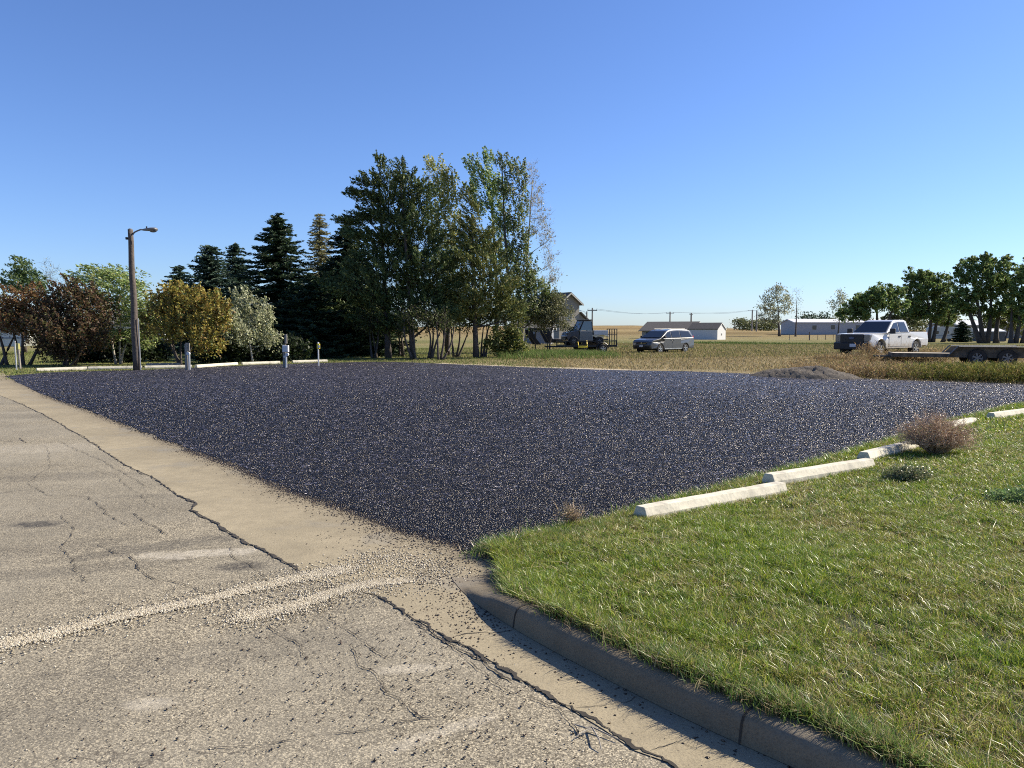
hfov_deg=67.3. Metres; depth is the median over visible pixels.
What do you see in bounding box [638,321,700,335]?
ranch house
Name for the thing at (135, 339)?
street lamp
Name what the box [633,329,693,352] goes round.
minivan
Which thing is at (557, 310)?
tree
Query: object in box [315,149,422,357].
deciduous tree
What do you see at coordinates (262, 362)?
wheel stop
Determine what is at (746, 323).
distant woods
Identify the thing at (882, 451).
wheel stop
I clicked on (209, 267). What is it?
spruce tree
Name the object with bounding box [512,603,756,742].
kerb joints
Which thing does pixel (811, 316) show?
distant evergreens
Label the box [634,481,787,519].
wheel stop
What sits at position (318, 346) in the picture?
marker post
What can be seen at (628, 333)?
ground
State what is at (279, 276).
spruce tree
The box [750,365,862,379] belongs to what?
dirt mound
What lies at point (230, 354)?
shrub
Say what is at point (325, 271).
spruce tree
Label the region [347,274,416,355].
spruce tree
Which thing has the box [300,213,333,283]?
larch tree
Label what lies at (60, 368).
wheel stop
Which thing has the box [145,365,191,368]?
wheel stop
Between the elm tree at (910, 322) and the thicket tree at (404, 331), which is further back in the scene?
the elm tree at (910, 322)
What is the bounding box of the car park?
[7,362,1023,548]
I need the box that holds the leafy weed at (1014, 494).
[973,481,1023,506]
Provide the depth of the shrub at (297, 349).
41.67 m
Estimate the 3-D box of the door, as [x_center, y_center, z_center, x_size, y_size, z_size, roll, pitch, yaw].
[5.183,-3.525,56.285,1.045,0.710,1.400,-1,4,-16]
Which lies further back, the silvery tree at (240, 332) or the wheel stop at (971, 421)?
the silvery tree at (240, 332)
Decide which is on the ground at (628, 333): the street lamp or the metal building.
the metal building
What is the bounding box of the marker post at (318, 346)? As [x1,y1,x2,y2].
[317,342,319,365]
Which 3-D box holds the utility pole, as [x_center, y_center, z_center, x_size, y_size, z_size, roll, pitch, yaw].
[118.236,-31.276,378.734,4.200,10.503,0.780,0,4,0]
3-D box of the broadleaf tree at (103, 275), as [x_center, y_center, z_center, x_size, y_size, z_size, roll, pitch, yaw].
[-20.022,-3.524,38.736,5.639,5.196,2.636,0,4,0]
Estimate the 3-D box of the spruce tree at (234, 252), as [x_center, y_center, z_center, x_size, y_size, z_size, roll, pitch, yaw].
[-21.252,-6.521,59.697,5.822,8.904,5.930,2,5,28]
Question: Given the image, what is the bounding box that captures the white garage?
[687,323,726,339]
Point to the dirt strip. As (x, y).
(570, 368)
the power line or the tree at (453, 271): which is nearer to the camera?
the tree at (453, 271)
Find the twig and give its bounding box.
[574,724,619,749]
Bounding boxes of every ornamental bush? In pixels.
[0,280,61,364]
[18,272,121,365]
[139,278,235,364]
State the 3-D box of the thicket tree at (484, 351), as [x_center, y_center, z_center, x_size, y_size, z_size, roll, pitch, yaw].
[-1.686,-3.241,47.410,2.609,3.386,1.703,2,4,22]
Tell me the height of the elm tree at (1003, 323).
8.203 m
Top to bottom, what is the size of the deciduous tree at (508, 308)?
10.175 m
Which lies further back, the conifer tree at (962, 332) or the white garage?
the white garage
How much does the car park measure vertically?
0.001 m
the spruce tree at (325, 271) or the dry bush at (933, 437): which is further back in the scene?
the spruce tree at (325, 271)
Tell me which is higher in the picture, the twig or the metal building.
the metal building
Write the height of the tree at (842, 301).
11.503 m
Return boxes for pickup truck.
[834,320,927,354]
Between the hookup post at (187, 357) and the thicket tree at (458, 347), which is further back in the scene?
the thicket tree at (458, 347)
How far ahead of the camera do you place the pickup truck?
39.26 m
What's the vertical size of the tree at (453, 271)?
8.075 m
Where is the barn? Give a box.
[514,322,556,343]
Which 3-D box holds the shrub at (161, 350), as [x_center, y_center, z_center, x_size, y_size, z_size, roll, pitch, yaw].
[-21.529,-2.156,41.273,6.420,2.139,3.094,0,4,0]
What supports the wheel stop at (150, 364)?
on the ground at (628, 333)
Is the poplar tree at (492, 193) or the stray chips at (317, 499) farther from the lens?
the poplar tree at (492, 193)
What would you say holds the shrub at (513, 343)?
on the ground at (628, 333)
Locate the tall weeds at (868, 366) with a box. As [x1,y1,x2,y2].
[753,341,1023,382]
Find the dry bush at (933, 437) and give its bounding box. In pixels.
[888,406,985,453]
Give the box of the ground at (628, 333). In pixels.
[0,325,1023,383]
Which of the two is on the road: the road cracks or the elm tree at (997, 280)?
the road cracks
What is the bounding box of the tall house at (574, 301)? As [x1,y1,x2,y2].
[528,292,608,338]
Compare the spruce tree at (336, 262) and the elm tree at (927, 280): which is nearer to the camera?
the spruce tree at (336, 262)
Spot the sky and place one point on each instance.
(696, 157)
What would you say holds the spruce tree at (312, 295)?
on the ground at (628, 333)
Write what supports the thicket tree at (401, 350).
on the ground at (628, 333)
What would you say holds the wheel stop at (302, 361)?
on the ground at (628, 333)
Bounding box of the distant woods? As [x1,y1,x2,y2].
[727,317,783,330]
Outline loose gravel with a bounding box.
[0,543,480,661]
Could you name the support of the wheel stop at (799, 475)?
on the lawn at (850, 628)
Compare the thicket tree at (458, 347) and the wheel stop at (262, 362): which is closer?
the wheel stop at (262, 362)
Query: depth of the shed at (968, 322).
209.18 m
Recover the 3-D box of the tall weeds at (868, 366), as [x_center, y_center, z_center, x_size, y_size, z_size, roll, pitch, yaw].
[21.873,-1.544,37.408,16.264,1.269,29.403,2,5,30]
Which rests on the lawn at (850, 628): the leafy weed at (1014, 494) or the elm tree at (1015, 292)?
the leafy weed at (1014, 494)
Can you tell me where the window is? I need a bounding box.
[580,321,591,329]
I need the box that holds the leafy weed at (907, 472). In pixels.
[868,460,937,481]
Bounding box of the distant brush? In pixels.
[832,317,1006,331]
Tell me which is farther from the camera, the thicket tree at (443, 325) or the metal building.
the metal building
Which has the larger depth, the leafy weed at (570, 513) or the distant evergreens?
the distant evergreens
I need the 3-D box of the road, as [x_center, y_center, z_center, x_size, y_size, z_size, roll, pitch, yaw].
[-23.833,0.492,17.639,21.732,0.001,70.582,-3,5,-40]
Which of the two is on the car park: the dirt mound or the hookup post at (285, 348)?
the hookup post at (285, 348)
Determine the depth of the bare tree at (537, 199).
59.23 m
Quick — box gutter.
[0,373,792,767]
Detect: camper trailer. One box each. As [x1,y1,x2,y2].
[0,325,36,346]
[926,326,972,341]
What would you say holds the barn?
on the ground at (628, 333)
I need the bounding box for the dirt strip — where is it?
[438,363,890,379]
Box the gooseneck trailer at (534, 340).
[525,328,607,350]
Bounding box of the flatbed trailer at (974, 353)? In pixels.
[873,345,1023,363]
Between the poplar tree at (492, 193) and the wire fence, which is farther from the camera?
the wire fence
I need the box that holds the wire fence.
[789,332,833,339]
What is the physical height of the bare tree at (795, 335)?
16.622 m
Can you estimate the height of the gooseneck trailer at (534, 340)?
1.870 m
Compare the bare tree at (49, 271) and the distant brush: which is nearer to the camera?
the bare tree at (49, 271)
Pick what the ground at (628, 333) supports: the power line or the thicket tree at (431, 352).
the thicket tree at (431, 352)
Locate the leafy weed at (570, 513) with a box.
[549,501,586,523]
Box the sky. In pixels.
[0,0,1023,329]
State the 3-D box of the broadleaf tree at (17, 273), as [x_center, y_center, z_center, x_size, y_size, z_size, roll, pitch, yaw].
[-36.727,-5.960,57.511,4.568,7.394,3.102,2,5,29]
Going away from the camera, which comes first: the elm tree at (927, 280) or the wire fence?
the elm tree at (927, 280)
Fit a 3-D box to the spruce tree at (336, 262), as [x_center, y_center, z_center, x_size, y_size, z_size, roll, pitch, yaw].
[-10.744,-5.951,50.403,7.916,9.285,7.446,0,4,0]
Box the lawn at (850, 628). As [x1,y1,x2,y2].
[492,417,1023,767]
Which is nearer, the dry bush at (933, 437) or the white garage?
the dry bush at (933, 437)
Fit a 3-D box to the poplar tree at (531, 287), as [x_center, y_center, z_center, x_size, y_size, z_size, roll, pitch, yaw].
[1.080,-9.591,56.242,5.232,14.780,3.147,0,4,0]
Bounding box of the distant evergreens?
[791,311,836,318]
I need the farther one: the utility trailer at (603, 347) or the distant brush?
the distant brush
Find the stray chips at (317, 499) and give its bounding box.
[41,395,790,767]
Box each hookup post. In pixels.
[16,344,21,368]
[184,343,190,369]
[282,334,288,367]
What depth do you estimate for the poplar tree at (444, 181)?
56.93 m
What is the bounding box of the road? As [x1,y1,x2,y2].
[0,396,674,767]
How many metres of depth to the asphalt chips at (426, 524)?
12.58 m
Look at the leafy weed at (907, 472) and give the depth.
8.42 m
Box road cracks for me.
[13,400,702,767]
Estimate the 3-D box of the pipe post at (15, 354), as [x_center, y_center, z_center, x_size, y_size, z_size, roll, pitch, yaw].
[-21.298,-1.225,32.999,0.092,1.236,0.076,-2,4,-22]
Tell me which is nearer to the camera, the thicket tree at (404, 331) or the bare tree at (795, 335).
the thicket tree at (404, 331)
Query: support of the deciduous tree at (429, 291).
on the ground at (628, 333)
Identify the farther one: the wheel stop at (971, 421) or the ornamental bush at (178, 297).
the ornamental bush at (178, 297)
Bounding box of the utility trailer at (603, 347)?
[544,329,616,351]
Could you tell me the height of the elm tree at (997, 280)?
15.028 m
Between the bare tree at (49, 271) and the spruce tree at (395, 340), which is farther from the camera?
the bare tree at (49, 271)
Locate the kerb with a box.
[452,574,914,767]
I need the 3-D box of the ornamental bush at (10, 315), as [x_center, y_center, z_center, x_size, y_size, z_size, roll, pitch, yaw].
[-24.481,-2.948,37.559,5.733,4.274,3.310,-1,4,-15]
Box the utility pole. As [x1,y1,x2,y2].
[751,310,752,330]
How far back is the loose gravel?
4.98 m
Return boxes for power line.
[593,309,748,313]
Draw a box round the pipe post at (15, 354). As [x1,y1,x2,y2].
[14,341,16,369]
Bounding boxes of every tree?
[0,255,49,351]
[39,258,67,294]
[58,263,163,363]
[152,265,193,350]
[166,245,251,354]
[214,212,341,342]
[216,242,259,305]
[219,284,284,361]
[264,278,334,352]
[272,272,364,358]
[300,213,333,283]
[308,223,407,357]
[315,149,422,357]
[318,256,336,329]
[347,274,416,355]
[349,306,388,357]
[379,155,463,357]
[392,311,404,356]
[393,299,432,359]
[411,301,457,358]
[421,153,472,351]
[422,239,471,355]
[422,305,465,359]
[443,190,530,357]
[447,302,469,356]
[461,146,514,351]
[465,309,498,357]
[491,150,561,349]
[521,160,567,340]
[529,288,576,349]
[753,282,793,335]
[789,287,802,336]
[826,287,849,333]
[835,281,911,322]
[880,305,921,327]
[897,266,962,341]
[938,313,962,339]
[945,251,1018,342]
[949,321,974,341]
[983,313,1023,340]
[1003,257,1023,342]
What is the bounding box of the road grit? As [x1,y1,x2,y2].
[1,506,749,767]
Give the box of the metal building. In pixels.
[780,319,880,334]
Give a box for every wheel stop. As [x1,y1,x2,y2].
[36,367,86,370]
[88,366,141,369]
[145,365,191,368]
[146,363,180,365]
[194,362,237,367]
[241,361,279,364]
[292,359,327,362]
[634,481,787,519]
[762,458,874,483]
[857,442,918,459]
[945,417,976,426]
[986,408,1023,418]
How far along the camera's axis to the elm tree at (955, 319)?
174.45 m
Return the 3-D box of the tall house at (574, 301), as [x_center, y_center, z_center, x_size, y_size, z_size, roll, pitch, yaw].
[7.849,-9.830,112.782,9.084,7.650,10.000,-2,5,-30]
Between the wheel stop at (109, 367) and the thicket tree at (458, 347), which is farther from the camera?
the thicket tree at (458, 347)
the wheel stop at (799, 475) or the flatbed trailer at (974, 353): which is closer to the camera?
the wheel stop at (799, 475)
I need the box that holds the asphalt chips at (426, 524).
[6,362,1023,554]
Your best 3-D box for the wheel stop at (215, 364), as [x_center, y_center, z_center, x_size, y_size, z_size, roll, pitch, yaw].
[-13.899,-0.905,36.253,0.174,0.132,2.935,1,4,17]
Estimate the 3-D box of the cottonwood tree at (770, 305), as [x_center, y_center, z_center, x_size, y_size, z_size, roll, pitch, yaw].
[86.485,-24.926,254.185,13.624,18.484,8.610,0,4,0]
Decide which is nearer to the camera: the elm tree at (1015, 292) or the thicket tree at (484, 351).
the thicket tree at (484, 351)
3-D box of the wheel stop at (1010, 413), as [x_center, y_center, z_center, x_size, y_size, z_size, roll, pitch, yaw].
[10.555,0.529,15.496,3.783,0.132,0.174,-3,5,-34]
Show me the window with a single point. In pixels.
(587, 325)
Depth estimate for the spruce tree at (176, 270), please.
61.30 m
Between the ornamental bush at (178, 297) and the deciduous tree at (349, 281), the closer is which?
the ornamental bush at (178, 297)
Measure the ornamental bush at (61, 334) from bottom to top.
4.620 m
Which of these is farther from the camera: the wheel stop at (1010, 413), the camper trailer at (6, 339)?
the camper trailer at (6, 339)
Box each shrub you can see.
[48,326,174,362]
[186,327,256,362]
[240,332,313,361]
[479,324,532,355]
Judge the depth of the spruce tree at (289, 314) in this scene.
47.62 m
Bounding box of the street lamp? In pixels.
[125,226,157,369]
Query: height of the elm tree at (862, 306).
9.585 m
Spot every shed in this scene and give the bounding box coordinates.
[927,320,1023,337]
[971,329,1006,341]
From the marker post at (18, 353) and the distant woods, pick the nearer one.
the marker post at (18, 353)

